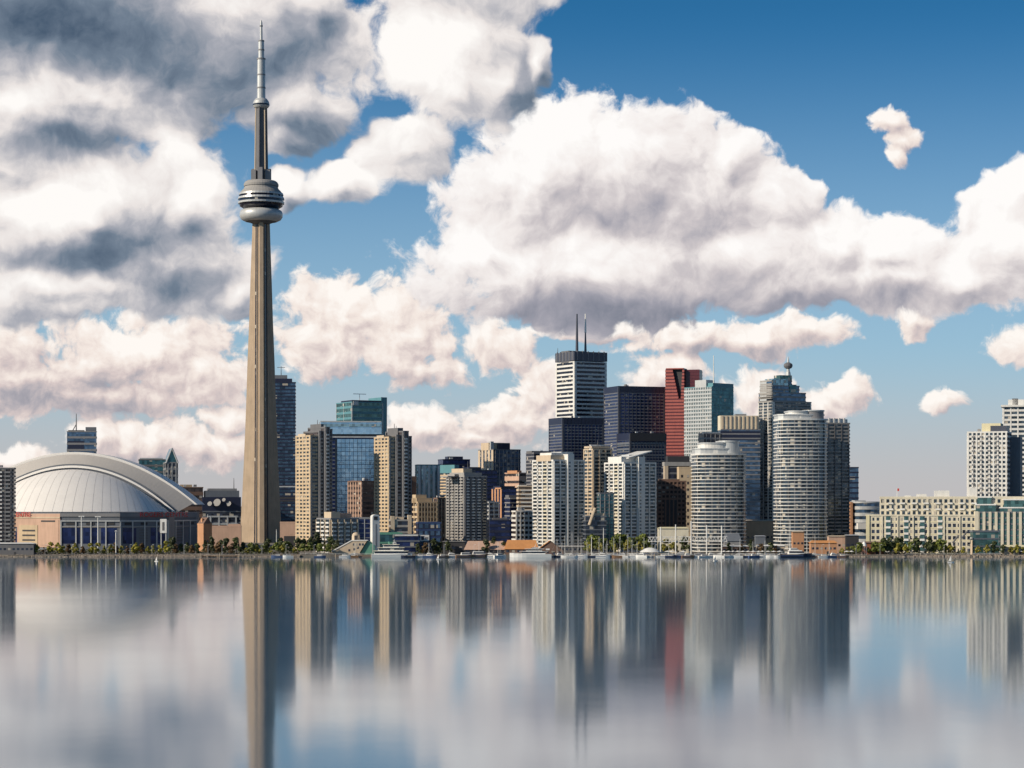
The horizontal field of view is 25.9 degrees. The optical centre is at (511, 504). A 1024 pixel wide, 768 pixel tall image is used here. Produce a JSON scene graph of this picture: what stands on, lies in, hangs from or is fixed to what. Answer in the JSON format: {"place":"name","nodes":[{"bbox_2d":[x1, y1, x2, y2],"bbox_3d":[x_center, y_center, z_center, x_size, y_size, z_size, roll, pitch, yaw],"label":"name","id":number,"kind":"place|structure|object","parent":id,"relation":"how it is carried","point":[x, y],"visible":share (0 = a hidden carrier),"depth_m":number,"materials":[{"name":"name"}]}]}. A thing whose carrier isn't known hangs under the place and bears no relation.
{"place":"outdoors","nodes":[
{"label":"outdoors","id":0,"kind":"place"},
{"bbox_2d":[0,465,15,541],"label":"apartment tower","id":1,"kind":"structure","parent":0,"point":[7,504],"depth_m":1801.25,"materials":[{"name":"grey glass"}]},
{"bbox_2d":[67,414,96,453],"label":"office tower","id":2,"kind":"structure","parent":0,"point":[81,441],"depth_m":3001.44,"materials":[{"name":"blue glass"}]},
{"bbox_2d":[163,448,178,511],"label":"gabled tower","id":3,"kind":"structure","parent":0,"point":[170,466],"depth_m":2601.56,"materials":[{"name":"teal glass"}]},
{"bbox_2d":[275,367,295,521],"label":"glass tower","id":4,"kind":"structure","parent":0,"point":[285,389],"depth_m":2501.08,"materials":[{"name":"blue glass"}]},
{"bbox_2d":[39,553,964,553],"bbox_3d":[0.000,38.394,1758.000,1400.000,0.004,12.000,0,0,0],"label":"road","id":5,"kind":"structure","parent":0,"point":[442,553],"depth_m":1761.30,"materials":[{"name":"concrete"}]},
{"bbox_2d":[492,486,516,517],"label":"brick tower","id":6,"kind":"structure","parent":0,"point":[499,493],"depth_m":2123.88,"materials":[{"name":"orange glass"}]},
{"bbox_2d":[0,557,1023,767],"bbox_3d":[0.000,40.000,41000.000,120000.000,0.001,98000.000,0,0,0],"label":"water","id":7,"kind":"structure","parent":0,"point":[515,662],"depth_m":565.08,"materials":[{"name":"blue liquid"}]},
{"bbox_2d":[371,539,411,556],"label":"ferry","id":8,"kind":"object","parent":7,"relation":"on","point":[394,549],"visible":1,"depth_m":1698.17,"materials":[{"name":"white metal"}]},
{"bbox_2d":[510,545,550,556],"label":"motor yacht","id":9,"kind":"object","parent":7,"relation":"on","point":[534,552],"visible":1,"depth_m":1698.97,"materials":[{"name":"white metal"}]},
{"bbox_2d":[780,545,811,556],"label":"cabin cruiser","id":10,"kind":"object","parent":7,"relation":"on","point":[794,552],"visible":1,"depth_m":1698.28,"materials":[{"name":"blue metal"}]},
{"bbox_2d":[3,506,1020,556],"bbox_3d":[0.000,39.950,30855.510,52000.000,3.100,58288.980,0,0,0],"label":"ground","id":11,"kind":"structure","parent":0,"point":[369,555],"depth_m":1726.08,"materials":[{"name":"grey concrete"}]},
{"bbox_2d":[0,542,36,554],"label":"ferry terminal","id":12,"kind":"object","parent":11,"relation":"on","point":[15,548],"visible":1,"depth_m":1719.00,"materials":[{"name":"concrete"}]},
{"bbox_2d":[36,549,169,553],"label":"hedge","id":13,"kind":"object","parent":11,"relation":"on","point":[78,552],"visible":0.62,"depth_m":1745.52,"materials":[{"name":"green plant"}]},
{"bbox_2d":[8,452,204,549],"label":"domed stadium","id":14,"kind":"object","parent":11,"relation":"on","point":[57,494],"visible":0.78,"depth_m":1938.35,"materials":[{"name":"white metal"}]},
{"bbox_2d":[138,458,164,506],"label":"glass office","id":15,"kind":"structure","parent":11,"relation":"on","point":[155,464],"depth_m":2653.37,"materials":[{"name":"glass"}]},
{"bbox_2d":[160,519,166,547],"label":"sign tower","id":16,"kind":"structure","parent":11,"relation":"on","point":[163,525],"depth_m":1789.10,"materials":[{"name":"metal"}]},
{"bbox_2d":[180,485,202,520],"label":"brick office","id":17,"kind":"structure","parent":11,"relation":"on","point":[195,491],"depth_m":2454.33,"materials":[{"name":"brown brick"}]},
{"bbox_2d":[197,514,211,550],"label":"brick roundhouse","id":18,"kind":"structure","parent":11,"relation":"on","point":[204,528],"depth_m":1833.24,"materials":[{"name":"orange brick"}]},
{"bbox_2d":[202,485,240,525],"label":"building","id":19,"kind":"structure","parent":11,"relation":"on","point":[221,507],"depth_m":2444.44,"materials":[{"name":"blue glass"}]},
{"bbox_2d":[212,524,241,547],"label":"concrete annex","id":20,"kind":"object","parent":11,"relation":"on","point":[230,531],"visible":0.52,"depth_m":1925.93,"materials":[{"name":"beige concrete"}]},
{"bbox_2d":[232,537,241,553],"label":"dark tree","id":21,"kind":"object","parent":11,"relation":"on","point":[236,545],"visible":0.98,"depth_m":1745.56,"materials":[{"name":"green plant"}]},
{"bbox_2d":[238,20,283,542],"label":"communications tower","id":22,"kind":"structure","parent":11,"relation":"on","point":[261,200],"depth_m":2277.15,"materials":[{"name":"concrete"}]},
{"bbox_2d":[242,549,299,553],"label":"hedge","id":23,"kind":"object","parent":11,"relation":"on","point":[274,552],"visible":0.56,"depth_m":1744.72,"materials":[{"name":"green plant"}]},
{"bbox_2d":[280,522,295,545],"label":"concrete annex","id":24,"kind":"object","parent":11,"relation":"on","point":[287,531],"visible":0.51,"depth_m":2080.00,"materials":[{"name":"beige concrete"}]},
{"bbox_2d":[295,420,332,550],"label":"tan condominium","id":25,"kind":"structure","parent":11,"relation":"on","point":[313,472],"depth_m":1863.67,"materials":[{"name":"beige concrete"}]},
{"bbox_2d":[316,512,358,552],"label":"balcony block","id":26,"kind":"structure","parent":11,"relation":"on","point":[342,528],"depth_m":1796.70,"materials":[{"name":"beige concrete"}]},
{"bbox_2d":[320,421,381,511],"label":"glass office","id":27,"kind":"structure","parent":11,"relation":"on","point":[357,429],"depth_m":2421.62,"materials":[{"name":"glass"}]},
{"bbox_2d":[324,424,380,426],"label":"crown window","id":28,"kind":"structure","parent":27,"relation":"in","point":[327,425],"depth_m":2421.33,"materials":[{"name":"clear glass"}]},
{"bbox_2d":[332,532,374,553],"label":"pier building","id":29,"kind":"structure","parent":11,"relation":"on","point":[356,544],"depth_m":1731.00,"materials":[{"name":"beige stone"}]},
{"bbox_2d":[335,438,373,512],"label":"mirrored office","id":30,"kind":"structure","parent":11,"relation":"on","point":[354,459],"depth_m":2320.98,"materials":[{"name":"blue glass"}]},
{"bbox_2d":[347,478,373,516],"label":"brick office","id":31,"kind":"structure","parent":11,"relation":"on","point":[360,499],"depth_m":2065.90,"materials":[{"name":"orange brick"}]},
{"bbox_2d":[351,517,369,541],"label":"glass hall","id":32,"kind":"structure","parent":11,"relation":"on","point":[364,528],"depth_m":1800.97,"materials":[{"name":"glass"}]},
{"bbox_2d":[336,394,386,434],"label":"teal office","id":33,"kind":"structure","parent":11,"relation":"on","point":[372,409],"depth_m":2764.00,"materials":[{"name":"green glass"}]},
{"bbox_2d":[370,514,379,553],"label":"stair tower","id":34,"kind":"structure","parent":11,"relation":"on","point":[375,529],"depth_m":1733.37,"materials":[{"name":"white paint"}]},
{"bbox_2d":[380,532,402,546],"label":"teal pavilion","id":35,"kind":"structure","parent":11,"relation":"on","point":[386,537],"depth_m":1790.46,"materials":[{"name":"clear glass"}]},
{"bbox_2d":[374,424,411,531],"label":"tan condominium","id":36,"kind":"structure","parent":11,"relation":"on","point":[392,471],"depth_m":1873.54,"materials":[{"name":"beige concrete"}]},
{"bbox_2d":[388,515,413,533],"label":"concrete terraces","id":37,"kind":"object","parent":11,"relation":"on","point":[401,525],"visible":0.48,"depth_m":1816.06,"materials":[{"name":"beige concrete"}]},
{"bbox_2d":[393,534,419,552],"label":"dark terminal","id":38,"kind":"object","parent":11,"relation":"on","point":[408,542],"visible":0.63,"depth_m":1770.87,"materials":[{"name":"blue glass"}]},
{"bbox_2d":[412,476,437,533],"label":"stepped apartments","id":39,"kind":"structure","parent":11,"relation":"on","point":[424,508],"depth_m":1994.25,"materials":[{"name":"beige concrete"}]},
{"bbox_2d":[415,464,440,501],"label":"striped office","id":40,"kind":"structure","parent":11,"relation":"on","point":[427,480],"depth_m":2501.65,"materials":[{"name":"blue glass"}]},
{"bbox_2d":[416,522,440,551],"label":"blue lowrise","id":41,"kind":"structure","parent":11,"relation":"on","point":[428,532],"depth_m":1801.28,"materials":[{"name":"glass"}]},
{"bbox_2d":[433,496,445,546],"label":"brown block","id":42,"kind":"structure","parent":11,"relation":"on","point":[441,510],"depth_m":2031.80,"materials":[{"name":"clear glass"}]},
{"bbox_2d":[440,465,458,497],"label":"teal office","id":43,"kind":"structure","parent":11,"relation":"on","point":[445,470],"depth_m":2434.12,"materials":[{"name":"blue glass"}]},
{"bbox_2d":[438,456,469,468],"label":"flat office","id":44,"kind":"structure","parent":11,"relation":"on","point":[455,460],"depth_m":2956.88,"materials":[{"name":"blue glass"}]},
{"bbox_2d":[442,541,465,553],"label":"dark shed","id":45,"kind":"structure","parent":11,"relation":"on","point":[457,547],"depth_m":1740.00,"materials":[{"name":"grey concrete"}]},
{"bbox_2d":[440,468,486,545],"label":"grey condominium","id":46,"kind":"structure","parent":11,"relation":"on","point":[466,505],"depth_m":1836.49,"materials":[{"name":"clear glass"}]},
{"bbox_2d":[461,467,496,500],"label":"navy office","id":47,"kind":"structure","parent":11,"relation":"on","point":[490,474],"depth_m":2460.96,"materials":[{"name":"blue glass"}]},
{"bbox_2d":[464,541,504,553],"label":"quay shed","id":48,"kind":"structure","parent":11,"relation":"on","point":[471,547],"depth_m":1733.26,"materials":[{"name":"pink tile"}]},
{"bbox_2d":[487,501,499,518],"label":"pale block","id":49,"kind":"structure","parent":11,"relation":"on","point":[493,510],"depth_m":1991.69,"materials":[{"name":"grey glass"}]},
{"bbox_2d":[478,441,520,485],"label":"pale office","id":50,"kind":"structure","parent":11,"relation":"on","point":[502,459],"depth_m":2860.45,"materials":[{"name":"blue glass"}]},
{"bbox_2d":[487,516,511,541],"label":"dark lowrise","id":51,"kind":"structure","parent":11,"relation":"on","point":[498,528],"depth_m":1901.50,"materials":[{"name":"blue glass"}]},
{"bbox_2d":[504,495,516,518],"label":"dark block","id":52,"kind":"structure","parent":11,"relation":"on","point":[510,503],"depth_m":2031.83,"materials":[{"name":"blue glass"}]},
{"bbox_2d":[0,554,1023,556],"bbox_3d":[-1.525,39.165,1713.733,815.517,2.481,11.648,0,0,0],"label":"shore rocks","id":53,"kind":"object","parent":11,"relation":"on","point":[295,555],"visible":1,"depth_m":1712.53,"materials":[{"name":"stone"}]},
{"bbox_2d":[505,471,525,487],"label":"orange office","id":54,"kind":"structure","parent":11,"relation":"on","point":[515,478],"depth_m":2655.94,"materials":[{"name":"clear glass"}]},
{"bbox_2d":[504,540,537,554],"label":"boathouse","id":55,"kind":"object","parent":11,"relation":"on","point":[515,546],"visible":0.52,"depth_m":1728.56,"materials":[{"name":"orange tile"}]},
{"bbox_2d":[511,507,531,539],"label":"white block","id":56,"kind":"structure","parent":11,"relation":"on","point":[521,525],"depth_m":1887.14,"materials":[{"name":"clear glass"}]},
{"bbox_2d":[516,485,531,510],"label":"white apartments","id":57,"kind":"structure","parent":11,"relation":"on","point":[524,496],"depth_m":2010.58,"materials":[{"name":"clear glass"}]},
{"bbox_2d":[526,450,550,485],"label":"dark office","id":58,"kind":"structure","parent":11,"relation":"on","point":[531,456],"depth_m":2712.47,"materials":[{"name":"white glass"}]},
{"bbox_2d":[539,540,562,554],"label":"boathouse","id":59,"kind":"object","parent":11,"relation":"on","point":[548,546],"visible":0.79,"depth_m":1716.98,"materials":[{"name":"brown brick"}]},
{"bbox_2d":[532,452,584,547],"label":"white condominium","id":60,"kind":"structure","parent":11,"relation":"on","point":[558,495],"depth_m":1836.84,"materials":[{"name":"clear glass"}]},
{"bbox_2d":[558,545,589,552],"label":"stone pavilion","id":61,"kind":"structure","parent":11,"relation":"on","point":[571,548],"depth_m":1786.50,"materials":[{"name":"concrete"}]},
{"bbox_2d":[585,534,599,548],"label":"broad tree","id":62,"kind":"object","parent":11,"relation":"on","point":[594,538],"visible":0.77,"depth_m":1768.55,"materials":[{"name":"green plant"}]},
{"bbox_2d":[583,508,606,551],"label":"dark podium","id":63,"kind":"object","parent":11,"relation":"on","point":[594,523],"visible":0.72,"depth_m":1806.32,"materials":[{"name":"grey glass"}]},
{"bbox_2d":[583,440,612,514],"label":"beige condominium","id":64,"kind":"structure","parent":11,"relation":"on","point":[595,457],"depth_m":1923.33,"materials":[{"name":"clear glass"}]},
{"bbox_2d":[596,493,614,551],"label":"teal annex","id":65,"kind":"object","parent":11,"relation":"on","point":[605,503],"visible":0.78,"depth_m":1816.54,"materials":[{"name":"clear glass"}]},
{"bbox_2d":[611,533,623,547],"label":"broad tree","id":66,"kind":"object","parent":11,"relation":"on","point":[617,536],"visible":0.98,"depth_m":1764.84,"materials":[{"name":"green plant"}]},
{"bbox_2d":[604,451,655,551],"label":"white condominium","id":67,"kind":"structure","parent":11,"relation":"on","point":[630,480],"depth_m":1835.91,"materials":[{"name":"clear glass"}]},
{"bbox_2d":[656,479,686,548],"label":"brick apartments","id":68,"kind":"structure","parent":11,"relation":"on","point":[670,502],"depth_m":1961.02,"materials":[{"name":"brown brick"}]},
{"bbox_2d":[658,527,688,552],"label":"cream hall","id":69,"kind":"structure","parent":11,"relation":"on","point":[666,532],"depth_m":1774.00,"materials":[{"name":"beige concrete"}]},
{"bbox_2d":[662,456,691,478],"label":"concrete gateway","id":70,"kind":"object","parent":11,"relation":"on","point":[671,464],"visible":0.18,"depth_m":2351.72,"materials":[{"name":"beige concrete"}]},
{"bbox_2d":[677,467,691,542],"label":"tan office","id":71,"kind":"structure","parent":11,"relation":"on","point":[684,473],"depth_m":2250.99,"materials":[{"name":"concrete"}]},
{"bbox_2d":[648,521,726,553],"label":"footbridge","id":72,"kind":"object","parent":11,"relation":"on","point":[691,541],"visible":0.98,"depth_m":1728.62,"materials":[{"name":"white metal"}]},
{"bbox_2d":[698,432,721,442],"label":"dark banded office","id":73,"kind":"structure","parent":11,"relation":"on","point":[709,437],"depth_m":2503.78,"materials":[{"name":"black glass"}]},
{"bbox_2d":[691,440,746,551],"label":"rounded condominium","id":74,"kind":"structure","parent":11,"relation":"on","point":[718,483],"depth_m":1828.31,"materials":[{"name":"white glass"}]},
{"bbox_2d":[723,533,740,544],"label":"grey pavilion","id":75,"kind":"structure","parent":11,"relation":"on","point":[733,538],"depth_m":1771.21,"materials":[{"name":"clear glass"}]},
{"bbox_2d":[722,545,755,553],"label":"quay restaurant","id":76,"kind":"structure","parent":11,"relation":"on","point":[734,547],"depth_m":1737.50,"materials":[{"name":"grey brick"}]},
{"bbox_2d":[718,414,759,519],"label":"cream crowned office","id":77,"kind":"structure","parent":11,"relation":"on","point":[744,429],"depth_m":2553.35,"materials":[{"name":"blue glass"}]},
{"bbox_2d":[746,520,774,545],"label":"concrete podium","id":78,"kind":"object","parent":11,"relation":"on","point":[754,528],"visible":0.52,"depth_m":1874.00,"materials":[{"name":"grey concrete"}]},
{"bbox_2d":[755,535,765,545],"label":"glass kiosk","id":79,"kind":"object","parent":11,"relation":"on","point":[760,539],"visible":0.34,"depth_m":1766.50,"materials":[{"name":"glass"}]},
{"bbox_2d":[756,545,784,553],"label":"quay cafe","id":80,"kind":"structure","parent":11,"relation":"on","point":[781,548],"depth_m":1740.50,"materials":[{"name":"beige stone"}]},
{"bbox_2d":[791,531,803,551],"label":"orange kiosk","id":81,"kind":"object","parent":11,"relation":"on","point":[797,539],"visible":0.78,"depth_m":1771.00,"materials":[{"name":"brick"}]},
{"bbox_2d":[773,410,827,552],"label":"rounded condominium","id":82,"kind":"structure","parent":11,"relation":"on","point":[800,466],"depth_m":1799.58,"materials":[{"name":"white glass"}]},
{"bbox_2d":[809,540,836,553],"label":"orange pavilion","id":83,"kind":"structure","parent":11,"relation":"on","point":[827,547],"depth_m":1740.50,"materials":[{"name":"brick"}]},
{"bbox_2d":[827,418,849,535],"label":"banded condominium","id":84,"kind":"structure","parent":11,"relation":"on","point":[838,486],"depth_m":1842.58,"materials":[{"name":"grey glass"}]},
{"bbox_2d":[844,534,859,553],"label":"dark pavilion","id":85,"kind":"structure","parent":11,"relation":"on","point":[851,540],"depth_m":1760.50,"materials":[{"name":"metal"}]},
{"bbox_2d":[849,467,858,501],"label":"dark blue office","id":86,"kind":"structure","parent":11,"relation":"on","point":[853,484],"depth_m":2450.63,"materials":[{"name":"glass"}]},
{"bbox_2d":[849,500,879,542],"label":"round office","id":87,"kind":"structure","parent":11,"relation":"on","point":[859,509],"depth_m":1955.71,"materials":[{"name":"white metal"}]},
{"bbox_2d":[861,541,884,553],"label":"brick row","id":88,"kind":"object","parent":11,"relation":"on","point":[868,543],"visible":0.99,"depth_m":1730.00,"materials":[{"name":"brown brick"}]},
{"bbox_2d":[845,550,969,553],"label":"hedge","id":89,"kind":"object","parent":11,"relation":"on","point":[914,551],"visible":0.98,"depth_m":1736.57,"materials":[{"name":"green plant"}]},
{"bbox_2d":[923,537,935,551],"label":"dark tree","id":90,"kind":"object","parent":11,"relation":"on","point":[928,546],"visible":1,"depth_m":1722.38,"materials":[{"name":"green plant"}]},
{"bbox_2d":[935,538,946,551],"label":"broad tree","id":91,"kind":"object","parent":11,"relation":"on","point":[940,543],"visible":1,"depth_m":1722.79,"materials":[{"name":"green plant"}]},
{"bbox_2d":[865,488,1023,553],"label":"cream apartments","id":92,"kind":"structure","parent":11,"relation":"on","point":[944,515],"depth_m":1770.93,"materials":[{"name":"beige concrete"}]},
{"bbox_2d":[910,524,973,526],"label":"window","id":93,"kind":"structure","parent":92,"relation":"in","point":[930,525],"depth_m":1767.81,"materials":[{"name":"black glass"}]},
{"bbox_2d":[952,530,999,553],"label":"glass pavilion","id":94,"kind":"structure","parent":11,"relation":"on","point":[981,539],"depth_m":1727.58,"materials":[{"name":"glass"}]},
{"bbox_2d":[1002,545,1023,554],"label":"terrace bar","id":95,"kind":"object","parent":11,"relation":"on","point":[1006,552],"visible":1,"depth_m":1721.00,"materials":[{"name":"beige stone"}]},
{"bbox_2d":[0,0,1023,505],"label":"sky","id":96,"kind":"structure","parent":0,"point":[835,188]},
{"bbox_2d":[548,416,604,459],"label":"black skyscraper","id":97,"kind":"structure","parent":0,"point":[575,436],"depth_m":2809.73,"materials":[{"name":"blue glass"}]},
{"bbox_2d":[555,314,606,417],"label":"white skyscraper","id":98,"kind":"structure","parent":0,"point":[581,380],"depth_m":3063.74,"materials":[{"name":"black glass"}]},
{"bbox_2d":[604,384,664,456],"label":"black skyscraper","id":99,"kind":"structure","parent":0,"point":[633,409],"depth_m":2962.93,"materials":[{"name":"blue glass"}]},
{"bbox_2d":[616,431,666,480],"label":"black skyscraper","id":100,"kind":"structure","parent":0,"point":[652,441],"depth_m":2710.65,"materials":[{"name":"blue glass"}]},
{"bbox_2d":[665,368,702,455],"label":"red skyscraper","id":101,"kind":"structure","parent":0,"point":[678,381],"depth_m":2946.99,"materials":[{"name":"stone"}]},
{"bbox_2d":[684,355,733,466],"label":"pale skyscraper","id":102,"kind":"structure","parent":0,"point":[707,403],"depth_m":2866.34,"materials":[{"name":"teal glass"}]},
{"bbox_2d":[758,357,811,520],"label":"stepped skyscraper","id":103,"kind":"structure","parent":0,"point":[779,394],"depth_m":2561.22,"materials":[{"name":"grey glass"}]},
{"bbox_2d":[827,535,844,552],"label":"pavilion","id":104,"kind":"structure","parent":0,"point":[839,540],"depth_m":1765.50,"materials":[{"name":"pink concrete"}]},
{"bbox_2d":[967,423,1021,495],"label":"cream tower","id":105,"kind":"structure","parent":0,"point":[994,459],"depth_m":1905.36,"materials":[{"name":"white concrete"}]},
{"bbox_2d":[1001,398,1023,495],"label":"overhung tower","id":106,"kind":"structure","parent":0,"point":[1013,414],"depth_m":2057.05,"materials":[{"name":"white concrete"}]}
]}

